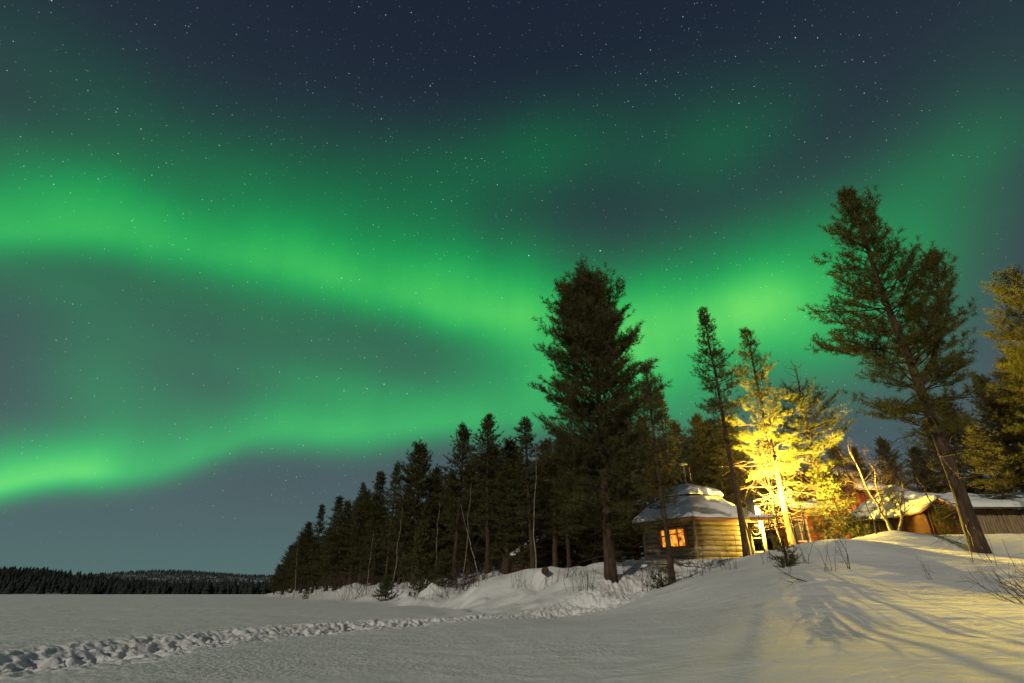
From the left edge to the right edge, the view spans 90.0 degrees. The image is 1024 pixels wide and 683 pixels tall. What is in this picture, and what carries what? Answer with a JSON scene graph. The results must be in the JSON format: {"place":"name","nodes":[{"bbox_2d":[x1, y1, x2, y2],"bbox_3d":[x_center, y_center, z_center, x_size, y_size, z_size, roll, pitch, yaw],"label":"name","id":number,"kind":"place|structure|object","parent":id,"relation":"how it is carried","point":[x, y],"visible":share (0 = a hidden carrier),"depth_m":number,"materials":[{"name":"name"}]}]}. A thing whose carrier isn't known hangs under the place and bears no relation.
{"place":"outdoors","nodes":[
{"label":"outdoors","id":0,"kind":"place"},
{"bbox_2d":[13,585,61,593],"bbox_3d":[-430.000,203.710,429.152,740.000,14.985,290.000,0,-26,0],"label":"shore hill","id":1,"kind":"structure","parent":0,"point":[47,592],"depth_m":314.05,"materials":[{"name":"black"}]},
{"bbox_2d":[0,565,330,593],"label":"shore wood","id":2,"kind":"object","parent":1,"relation":"on","point":[34,580],"visible":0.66,"depth_m":317.49,"materials":[{"name":"plant"}]},
{"bbox_2d":[95,572,381,583],"bbox_3d":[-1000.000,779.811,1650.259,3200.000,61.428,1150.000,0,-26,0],"label":"distant fell","id":3,"kind":"structure","parent":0,"point":[167,576],"depth_m":1350.76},
{"bbox_2d":[86,569,380,585],"bbox_3d":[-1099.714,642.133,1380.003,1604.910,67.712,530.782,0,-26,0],"label":"fell wood","id":4,"kind":"object","parent":3,"relation":"on","point":[201,574],"visible":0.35,"depth_m":1391.47,"materials":[{"name":"plant"}]},
{"bbox_2d":[0,531,1023,682],"bbox_3d":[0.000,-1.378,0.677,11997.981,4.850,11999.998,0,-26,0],"label":"snow ground","id":5,"kind":"structure","parent":0,"point":[883,609],"depth_m":6.12,"materials":[{"name":"white snow"}]},
{"bbox_2d":[268,565,282,594],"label":"pine tree","id":6,"kind":"object","parent":5,"relation":"on","point":[274,592],"visible":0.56,"depth_m":84.82,"materials":[{"name":"green plant"}]},
{"bbox_2d":[270,545,295,594],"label":"pine tree","id":7,"kind":"object","parent":5,"relation":"on","point":[280,580],"visible":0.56,"depth_m":79.73,"materials":[{"name":"green plant"}]},
{"bbox_2d":[279,535,309,593],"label":"pine tree","id":8,"kind":"object","parent":5,"relation":"on","point":[289,576],"visible":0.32,"depth_m":76.57,"materials":[{"name":"green plant"}]},
{"bbox_2d":[282,521,321,593],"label":"pine tree","id":9,"kind":"object","parent":5,"relation":"on","point":[306,537],"visible":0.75,"depth_m":71.48,"materials":[{"name":"green plant"}]},
{"bbox_2d":[276,580,333,597],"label":"shrub","id":10,"kind":"object","parent":5,"relation":"on","point":[304,589],"visible":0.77,"depth_m":51.95,"materials":[{"name":"brown plant"}]},
{"bbox_2d":[300,504,327,592],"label":"spruce tree","id":11,"kind":"object","parent":5,"relation":"on","point":[321,527],"visible":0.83,"depth_m":64.60,"materials":[{"name":"plant"}]},
{"bbox_2d":[309,495,345,591],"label":"spruce tree","id":12,"kind":"object","parent":5,"relation":"on","point":[338,500],"visible":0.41,"depth_m":59.44,"materials":[{"name":"plant"}]},
{"bbox_2d":[316,500,358,590],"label":"pine tree","id":13,"kind":"object","parent":5,"relation":"on","point":[339,544],"visible":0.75,"depth_m":55.64,"materials":[{"name":"green plant"}]},
{"bbox_2d":[305,576,387,599],"bbox_3d":[-10.964,17.424,36.919,6.767,2.257,5.371,0,-26,0],"label":"shrub","id":14,"kind":"object","parent":5,"relation":"on","point":[349,589],"visible":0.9,"depth_m":36.68,"materials":[{"name":"brown plant"}]},
{"bbox_2d":[345,482,365,584],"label":"pine tree","id":15,"kind":"object","parent":5,"relation":"on","point":[363,486],"visible":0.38,"depth_m":52.13,"materials":[{"name":"green plant"}]},
{"bbox_2d":[330,567,383,589],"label":"shrub","id":16,"kind":"object","parent":5,"relation":"on","point":[357,581],"visible":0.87,"depth_m":41.84,"materials":[{"name":"brown plant"}]},
{"bbox_2d":[338,489,385,583],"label":"pine tree","id":17,"kind":"object","parent":5,"relation":"on","point":[365,495],"visible":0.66,"depth_m":50.41,"materials":[{"name":"green plant"}]},
{"bbox_2d":[364,528,379,594],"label":"birch tree","id":18,"kind":"object","parent":5,"relation":"on","point":[370,560],"visible":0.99,"depth_m":37.70,"materials":[{"name":"brown plant"}]},
{"bbox_2d":[351,470,393,585],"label":"spruce tree","id":19,"kind":"object","parent":5,"relation":"on","point":[382,482],"visible":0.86,"depth_m":46.62,"materials":[{"name":"plant"}]},
{"bbox_2d":[365,507,391,584],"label":"pine tree","id":20,"kind":"object","parent":5,"relation":"on","point":[378,574],"visible":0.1,"depth_m":53.93,"materials":[{"name":"green plant"}]},
{"bbox_2d":[372,573,398,601],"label":"young spruce","id":21,"kind":"object","parent":5,"relation":"on","point":[385,593],"visible":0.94,"depth_m":30.54,"materials":[{"name":"plant"}]},
{"bbox_2d":[374,463,401,583],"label":"pine tree","id":22,"kind":"object","parent":5,"relation":"on","point":[388,504],"visible":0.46,"depth_m":43.96,"materials":[{"name":"green plant"}]},
{"bbox_2d":[382,506,411,581],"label":"birch tree","id":23,"kind":"object","parent":5,"relation":"on","point":[397,545],"visible":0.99,"depth_m":34.47,"materials":[{"name":"brown plant"}]},
{"bbox_2d":[380,487,414,584],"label":"pine tree","id":24,"kind":"object","parent":5,"relation":"on","point":[398,574],"visible":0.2,"depth_m":42.23,"materials":[{"name":"green plant"}]},
{"bbox_2d":[374,440,454,581],"bbox_3d":[-7.222,12.701,38.308,6.114,11.031,5.641,2,-27,-11],"label":"pine tree","id":25,"kind":"object","parent":5,"relation":"on","point":[421,469],"visible":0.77,"depth_m":38.10,"materials":[{"name":"green plant"}]},
{"bbox_2d":[399,517,437,596],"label":"young spruce","id":26,"kind":"object","parent":5,"relation":"on","point":[424,535],"visible":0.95,"depth_m":27.59,"materials":[{"name":"plant"}]},
{"bbox_2d":[409,465,454,577],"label":"pine tree","id":27,"kind":"object","parent":5,"relation":"on","point":[431,518],"visible":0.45,"depth_m":37.74,"materials":[{"name":"green plant"}]},
{"bbox_2d":[410,568,467,599],"bbox_3d":[-3.189,11.443,24.483,3.591,1.682,2.649,0,-26,0],"label":"shrub","id":28,"kind":"object","parent":5,"relation":"on","point":[442,588],"visible":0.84,"depth_m":24.47,"materials":[{"name":"brown plant"}]},
{"bbox_2d":[430,494,452,579],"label":"birch tree","id":29,"kind":"object","parent":5,"relation":"on","point":[437,530],"visible":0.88,"depth_m":30.26,"materials":[{"name":"brown plant"}]},
{"bbox_2d":[430,548,456,586],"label":"young spruce","id":30,"kind":"object","parent":5,"relation":"on","point":[444,565],"visible":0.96,"depth_m":26.43,"materials":[{"name":"plant"}]},
{"bbox_2d":[429,509,465,579],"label":"spruce tree","id":31,"kind":"object","parent":5,"relation":"on","point":[450,547],"visible":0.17,"depth_m":37.64,"materials":[{"name":"plant"}]},
{"bbox_2d":[432,472,467,574],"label":"pine tree","id":32,"kind":"object","parent":5,"relation":"on","point":[449,494],"visible":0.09,"depth_m":45.30,"materials":[{"name":"green plant"}]},
{"bbox_2d":[433,421,485,579],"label":"pine tree","id":33,"kind":"object","parent":5,"relation":"on","point":[463,433],"visible":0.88,"depth_m":33.12,"materials":[{"name":"green plant"}]},
{"bbox_2d":[437,467,493,574],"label":"pine tree","id":34,"kind":"object","parent":5,"relation":"on","point":[468,556],"visible":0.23,"depth_m":34.13,"materials":[{"name":"green plant"}]},
{"bbox_2d":[450,471,484,584],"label":"birch tree","id":35,"kind":"object","parent":5,"relation":"on","point":[467,526],"visible":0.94,"depth_m":27.32,"materials":[{"name":"brown plant"}]},
{"bbox_2d":[456,497,486,580],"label":"birch tree","id":36,"kind":"object","parent":5,"relation":"on","point":[469,538],"visible":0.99,"depth_m":24.79,"materials":[{"name":"brown plant"}]},
{"bbox_2d":[460,502,485,572],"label":"spruce tree","id":37,"kind":"object","parent":5,"relation":"on","point":[475,554],"visible":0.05,"depth_m":41.90,"materials":[{"name":"plant"}]},
{"bbox_2d":[451,561,506,586],"bbox_3d":[-1.497,9.646,21.198,2.430,1.253,2.042,7,-27,-15],"label":"shrub","id":38,"kind":"object","parent":5,"relation":"on","point":[474,573],"visible":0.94,"depth_m":20.70,"materials":[{"name":"brown plant"}]},
{"bbox_2d":[450,559,508,590],"bbox_3d":[-1.445,10.361,22.862,3.031,1.382,2.055,-16,-30,29],"label":"shrub","id":39,"kind":"object","parent":5,"relation":"on","point":[471,573],"visible":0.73,"depth_m":23.23,"materials":[{"name":"brown plant"}]},
{"bbox_2d":[456,445,512,570],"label":"pine tree","id":40,"kind":"object","parent":5,"relation":"on","point":[481,542],"visible":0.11,"depth_m":33.94,"materials":[{"name":"green plant"}]},
{"bbox_2d":[460,413,510,573],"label":"pine tree","id":41,"kind":"object","parent":5,"relation":"on","point":[487,424],"visible":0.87,"depth_m":30.20,"materials":[{"name":"green plant"}]},
{"bbox_2d":[467,435,538,573],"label":"pine tree","id":42,"kind":"object","parent":5,"relation":"on","point":[511,454],"visible":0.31,"depth_m":31.47,"materials":[{"name":"green plant"}]},
{"bbox_2d":[479,457,539,573],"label":"pine tree","id":43,"kind":"object","parent":5,"relation":"on","point":[508,472],"visible":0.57,"depth_m":26.94,"materials":[{"name":"green plant"}]},
{"bbox_2d":[491,474,552,570],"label":"pine tree","id":44,"kind":"object","parent":5,"relation":"on","point":[522,537],"visible":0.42,"depth_m":25.59,"materials":[{"name":"green plant"}]},
{"bbox_2d":[503,416,556,568],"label":"pine tree","id":45,"kind":"object","parent":5,"relation":"on","point":[526,438],"visible":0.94,"depth_m":25.29,"materials":[{"name":"green plant"}]},
{"bbox_2d":[512,438,556,567],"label":"birch tree","id":46,"kind":"object","parent":5,"relation":"on","point":[533,517],"visible":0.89,"depth_m":23.88,"materials":[{"name":"brown plant"}]},
{"bbox_2d":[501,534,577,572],"bbox_3d":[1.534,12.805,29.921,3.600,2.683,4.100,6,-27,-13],"label":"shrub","id":47,"kind":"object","parent":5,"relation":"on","point":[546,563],"visible":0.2,"depth_m":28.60,"materials":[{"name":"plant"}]},
{"bbox_2d":[520,457,582,566],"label":"pine tree","id":48,"kind":"object","parent":5,"relation":"on","point":[553,472],"visible":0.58,"depth_m":24.88,"materials":[{"name":"green plant"}]},
{"bbox_2d":[526,438,580,564],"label":"pine tree","id":49,"kind":"object","parent":5,"relation":"on","point":[545,449],"visible":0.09,"depth_m":33.01,"materials":[{"name":"green plant"}]},
{"bbox_2d":[527,436,600,567],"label":"pine tree","id":50,"kind":"object","parent":5,"relation":"on","point":[559,552],"visible":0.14,"depth_m":28.68,"materials":[{"name":"green plant"}]},
{"bbox_2d":[548,465,586,567],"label":"pine tree","id":51,"kind":"object","parent":5,"relation":"on","point":[565,500],"visible":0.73,"depth_m":23.31,"materials":[{"name":"green plant"}]},
{"bbox_2d":[560,562,598,590],"bbox_3d":[1.895,6.677,14.570,0.821,0.788,1.343,16,-30,-29],"label":"shrub","id":52,"kind":"object","parent":5,"relation":"on","point":[580,589],"visible":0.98,"depth_m":14.43,"materials":[{"name":"brown plant"}]},
{"bbox_2d":[551,440,635,562],"bbox_3d":[4.210,8.462,26.995,4.669,6.824,4.507,-12,-28,28],"label":"pine tree","id":53,"kind":"object","parent":5,"relation":"on","point":[596,552],"visible":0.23,"depth_m":25.97,"materials":[{"name":"green plant"}]},
{"bbox_2d":[527,252,675,582],"bbox_3d":[3.031,2.239,18.019,5.076,11.824,5.594,0,-26,0],"label":"pine tree","id":54,"kind":"object","parent":5,"relation":"on","point":[590,318],"visible":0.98,"depth_m":17.08,"materials":[{"name":"green plant"}]},
{"bbox_2d":[599,437,645,561],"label":"pine tree","id":55,"kind":"object","parent":5,"relation":"on","point":[622,548],"visible":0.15,"depth_m":28.00,"materials":[{"name":"green plant"}]},
{"bbox_2d":[607,419,654,560],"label":"pine tree","id":56,"kind":"object","parent":5,"relation":"on","point":[636,550],"visible":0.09,"depth_m":30.71,"materials":[{"name":"green plant"}]},
{"bbox_2d":[624,415,680,554],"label":"pine tree","id":57,"kind":"object","parent":5,"relation":"on","point":[640,472],"visible":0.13,"depth_m":30.46,"materials":[{"name":"green plant"}]},
{"bbox_2d":[623,557,683,590],"bbox_3d":[3.557,5.733,12.989,1.527,1.088,1.215,-7,-27,13],"label":"shrub","id":58,"kind":"object","parent":5,"relation":"on","point":[649,573],"visible":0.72,"depth_m":12.98,"materials":[{"name":"brown plant"}]},
{"bbox_2d":[644,562,673,588],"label":"young spruce","id":59,"kind":"object","parent":5,"relation":"on","point":[660,583],"visible":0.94,"depth_m":12.27,"materials":[{"name":"plant"}]},
{"bbox_2d":[621,358,703,583],"bbox_3d":[3.870,3.492,14.072,2.186,6.494,1.938,-7,-27,13],"label":"pine tree","id":60,"kind":"object","parent":5,"relation":"on","point":[646,368],"visible":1,"depth_m":14.02,"materials":[{"name":"green plant"}]},
{"bbox_2d":[644,390,691,529],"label":"pine tree","id":61,"kind":"object","parent":5,"relation":"on","point":[666,419],"visible":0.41,"depth_m":27.50,"materials":[{"name":"green plant"}]},
{"bbox_2d":[664,419,707,485],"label":"pine tree","id":62,"kind":"object","parent":5,"relation":"on","point":[674,424],"visible":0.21,"depth_m":42.20,"materials":[{"name":"green plant"}]},
{"bbox_2d":[632,463,775,558],"bbox_3d":[8.236,7.853,23.378,5.833,4.650,6.087,0,-26,0],"label":"log hut","id":63,"kind":"object","parent":5,"relation":"on","point":[701,508],"visible":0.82,"depth_m":21.50,"materials":[{"name":"wood"}]},
{"bbox_2d":[657,526,689,549],"bbox_3d":[6.805,8.300,21.625,0.160,0.860,1.330,21,-33,-36],"label":"window","id":64,"kind":"structure","parent":63,"relation":"in","point":[678,539],"depth_m":21.56,"materials":[{"name":"glass"}]},
{"bbox_2d":[681,412,731,498],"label":"pine tree","id":65,"kind":"object","parent":5,"relation":"on","point":[694,438],"visible":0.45,"depth_m":39.91,"materials":[{"name":"green plant"}]},
{"bbox_2d":[682,418,764,526],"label":"pine tree","id":66,"kind":"object","parent":5,"relation":"on","point":[710,431],"visible":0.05,"depth_m":43.63,"materials":[{"name":"green plant"}]},
{"bbox_2d":[707,526,739,569],"bbox_3d":[5.050,5.063,12.610,0.770,1.085,1.189,6,-27,-13],"label":"shrub","id":67,"kind":"object","parent":5,"relation":"on","point":[725,549],"visible":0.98,"depth_m":12.54,"materials":[{"name":"brown plant"}]},
{"bbox_2d":[699,405,755,554],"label":"birch tree","id":68,"kind":"object","parent":5,"relation":"on","point":[752,551],"visible":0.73,"depth_m":20.85,"materials":[{"name":"brown plant"}]},
{"bbox_2d":[688,306,772,556],"bbox_3d":[9.259,3.282,21.529,2.909,11.440,2.610,-22,-34,37],"label":"pine tree","id":69,"kind":"object","parent":5,"relation":"on","point":[705,319],"visible":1,"depth_m":21.92,"materials":[{"name":"green plant"}]},
{"bbox_2d":[707,431,763,547],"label":"pine tree","id":70,"kind":"object","parent":5,"relation":"on","point":[729,474],"visible":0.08,"depth_m":38.94,"materials":[{"name":"green plant"}]},
{"bbox_2d":[702,412,780,543],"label":"pine tree","id":71,"kind":"object","parent":5,"relation":"on","point":[736,453],"visible":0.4,"depth_m":35.21,"materials":[{"name":"green plant"}]},
{"bbox_2d":[749,508,767,551],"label":"birch tree","id":72,"kind":"object","parent":5,"relation":"on","point":[761,530],"visible":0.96,"depth_m":17.43,"materials":[{"name":"white plant"}]},
{"bbox_2d":[740,394,790,542],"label":"birch tree","id":73,"kind":"object","parent":5,"relation":"on","point":[767,473],"visible":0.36,"depth_m":25.21,"materials":[{"name":"brown plant"}]},
{"bbox_2d":[758,500,777,550],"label":"birch tree","id":74,"kind":"object","parent":5,"relation":"on","point":[770,533],"visible":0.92,"depth_m":16.08,"materials":[{"name":"beige plant"}]},
{"bbox_2d":[753,443,792,543],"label":"pine tree","id":75,"kind":"object","parent":5,"relation":"on","point":[766,481],"visible":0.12,"depth_m":44.71,"materials":[{"name":"green plant"}]},
{"bbox_2d":[766,496,784,542],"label":"birch tree","id":76,"kind":"object","parent":5,"relation":"on","point":[778,529],"visible":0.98,"depth_m":15.76,"materials":[{"name":"beige plant"}]},
{"bbox_2d":[767,531,802,567],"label":"young spruce","id":77,"kind":"object","parent":5,"relation":"on","point":[786,560],"visible":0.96,"depth_m":10.60,"materials":[{"name":"plant"}]},
{"bbox_2d":[782,498,797,543],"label":"birch tree","id":78,"kind":"object","parent":5,"relation":"on","point":[792,522],"visible":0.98,"depth_m":17.10,"materials":[{"name":"beige plant"}]},
{"bbox_2d":[790,493,808,541],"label":"birch tree","id":79,"kind":"object","parent":5,"relation":"on","point":[803,517],"visible":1,"depth_m":16.17,"materials":[{"name":"beige plant"}]},
{"bbox_2d":[756,360,859,539],"bbox_3d":[14.668,5.460,25.254,4.380,10.150,4.930,0,-26,0],"label":"pine tree","id":80,"kind":"object","parent":5,"relation":"on","point":[811,426],"visible":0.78,"depth_m":24.80,"materials":[{"name":"green plant"}]},
{"bbox_2d":[721,325,904,545],"bbox_3d":[11.694,4.218,24.109,6.860,11.714,7.500,10,-28,-20],"label":"pine tree","id":81,"kind":"object","parent":5,"relation":"on","point":[780,471],"visible":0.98,"depth_m":24.04,"materials":[{"name":"green plant"}]},
{"bbox_2d":[761,465,886,549],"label":"red house","id":82,"kind":"structure","parent":5,"relation":"on","point":[801,534],"depth_m":35.83,"materials":[{"name":"red painted wood"},{"name":"snow"}]},
{"bbox_2d":[791,519,811,541],"bbox_3d":[19.642,12.852,34.846,1.090,1.490,0.075,0,-26,0],"label":"window","id":83,"kind":"structure","parent":82,"relation":"in","point":[800,535],"depth_m":34.80,"materials":[{"name":"glass"}]},
{"bbox_2d":[793,404,878,511],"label":"birch tree","id":84,"kind":"object","parent":5,"relation":"on","point":[846,467],"visible":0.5,"depth_m":33.47,"materials":[{"name":"green plant"}]},
{"bbox_2d":[826,518,849,568],"bbox_3d":[6.205,3.839,9.878,0.354,1.116,0.391,-10,-28,20],"label":"shrub","id":85,"kind":"object","parent":5,"relation":"on","point":[847,558],"visible":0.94,"depth_m":9.70,"materials":[{"name":"brown plant"}]},
{"bbox_2d":[810,466,873,539],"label":"young spruce","id":86,"kind":"object","parent":5,"relation":"on","point":[831,480],"visible":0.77,"depth_m":23.17,"materials":[{"name":"green plant"}]},
{"bbox_2d":[822,444,865,478],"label":"pine tree","id":87,"kind":"object","parent":5,"relation":"on","point":[833,453],"visible":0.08,"depth_m":43.92,"materials":[{"name":"green plant"}]},
{"bbox_2d":[847,446,877,492],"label":"pine tree","id":88,"kind":"object","parent":5,"relation":"on","point":[854,448],"visible":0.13,"depth_m":45.47,"materials":[{"name":"green plant"}]},
{"bbox_2d":[859,487,876,533],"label":"birch tree","id":89,"kind":"object","parent":5,"relation":"on","point":[869,512],"visible":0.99,"depth_m":17.68,"materials":[{"name":"beige plant"}]},
{"bbox_2d":[836,437,921,530],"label":"birch tree","id":90,"kind":"object","parent":5,"relation":"on","point":[885,518],"visible":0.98,"depth_m":21.36,"materials":[{"name":"brown plant"}]},
{"bbox_2d":[868,436,919,492],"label":"pine tree","id":91,"kind":"object","parent":5,"relation":"on","point":[880,442],"visible":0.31,"depth_m":41.61,"materials":[{"name":"green plant"}]},
{"bbox_2d":[839,484,961,537],"bbox_3d":[19.238,8.481,24.875,5.499,3.237,6.529,0,-26,0],"label":"hut","id":92,"kind":"object","parent":5,"relation":"on","point":[916,519],"visible":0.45,"depth_m":23.17,"materials":[{"name":"wood"},{"name":"snow"}]},
{"bbox_2d":[871,425,940,492],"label":"birch tree","id":93,"kind":"object","parent":5,"relation":"on","point":[885,457],"visible":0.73,"depth_m":30.01,"materials":[{"name":"green plant"}]},
{"bbox_2d":[795,183,1023,553],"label":"pine tree","id":94,"kind":"object","parent":5,"relation":"on","point":[905,347],"visible":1,"depth_m":14.23,"materials":[{"name":"green plant"}]},
{"bbox_2d":[896,445,948,493],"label":"pine tree","id":95,"kind":"object","parent":5,"relation":"on","point":[922,471],"visible":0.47,"depth_m":29.23,"materials":[{"name":"green plant"}]},
{"bbox_2d":[912,477,953,527],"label":"birch tree","id":96,"kind":"object","parent":5,"relation":"on","point":[928,497],"visible":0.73,"depth_m":21.24,"materials":[{"name":"beige plant"}]},
{"bbox_2d":[928,501,963,534],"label":"young spruce","id":97,"kind":"object","parent":5,"relation":"on","point":[948,521],"visible":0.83,"depth_m":19.89,"materials":[{"name":"plant"}]},
{"bbox_2d":[915,420,980,493],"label":"pine tree","id":98,"kind":"object","parent":5,"relation":"on","point":[937,464],"visible":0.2,"depth_m":33.53,"materials":[{"name":"green plant"}]},
{"bbox_2d":[910,492,1023,533],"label":"slab shed","id":99,"kind":"structure","parent":5,"relation":"on","point":[1001,521],"depth_m":22.34,"materials":[{"name":"brown wood"}]},
{"bbox_2d":[925,394,1019,509],"bbox_3d":[32.237,8.835,35.909,5.356,11.110,4.941,-3,-28,1],"label":"pine tree","id":100,"kind":"object","parent":5,"relation":"on","point":[961,433],"visible":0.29,"depth_m":36.13,"materials":[{"name":"green plant"}]},
{"bbox_2d":[954,422,1021,509],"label":"pine tree","id":101,"kind":"object","parent":5,"relation":"on","point":[988,460],"visible":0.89,"depth_m":23.97,"materials":[{"name":"green plant"}]},
{"bbox_2d":[955,555,1023,602],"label":"shrub","id":102,"kind":"object","parent":5,"relation":"on","point":[1010,587],"visible":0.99,"depth_m":6.44,"materials":[{"name":"brown plant"}]},
{"bbox_2d":[960,372,1023,509],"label":"pine tree","id":103,"kind":"object","parent":5,"relation":"on","point":[982,396],"visible":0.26,"depth_m":31.07,"materials":[{"name":"green plant"}]},
{"bbox_2d":[966,354,1023,492],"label":"pine tree","id":104,"kind":"object","parent":5,"relation":"on","point":[1013,398],"visible":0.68,"depth_m":27.09,"materials":[{"name":"green plant"}]},
{"bbox_2d":[976,263,1023,458],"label":"pine tree","id":105,"kind":"object","parent":5,"relation":"on","point":[1010,334],"visible":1,"depth_m":21.94,"materials":[{"name":"green plant"}]},
{"bbox_2d":[0,0,1023,577],"label":"sky","id":106,"kind":"structure","parent":0,"point":[255,254],"materials":[{"name":"green"}]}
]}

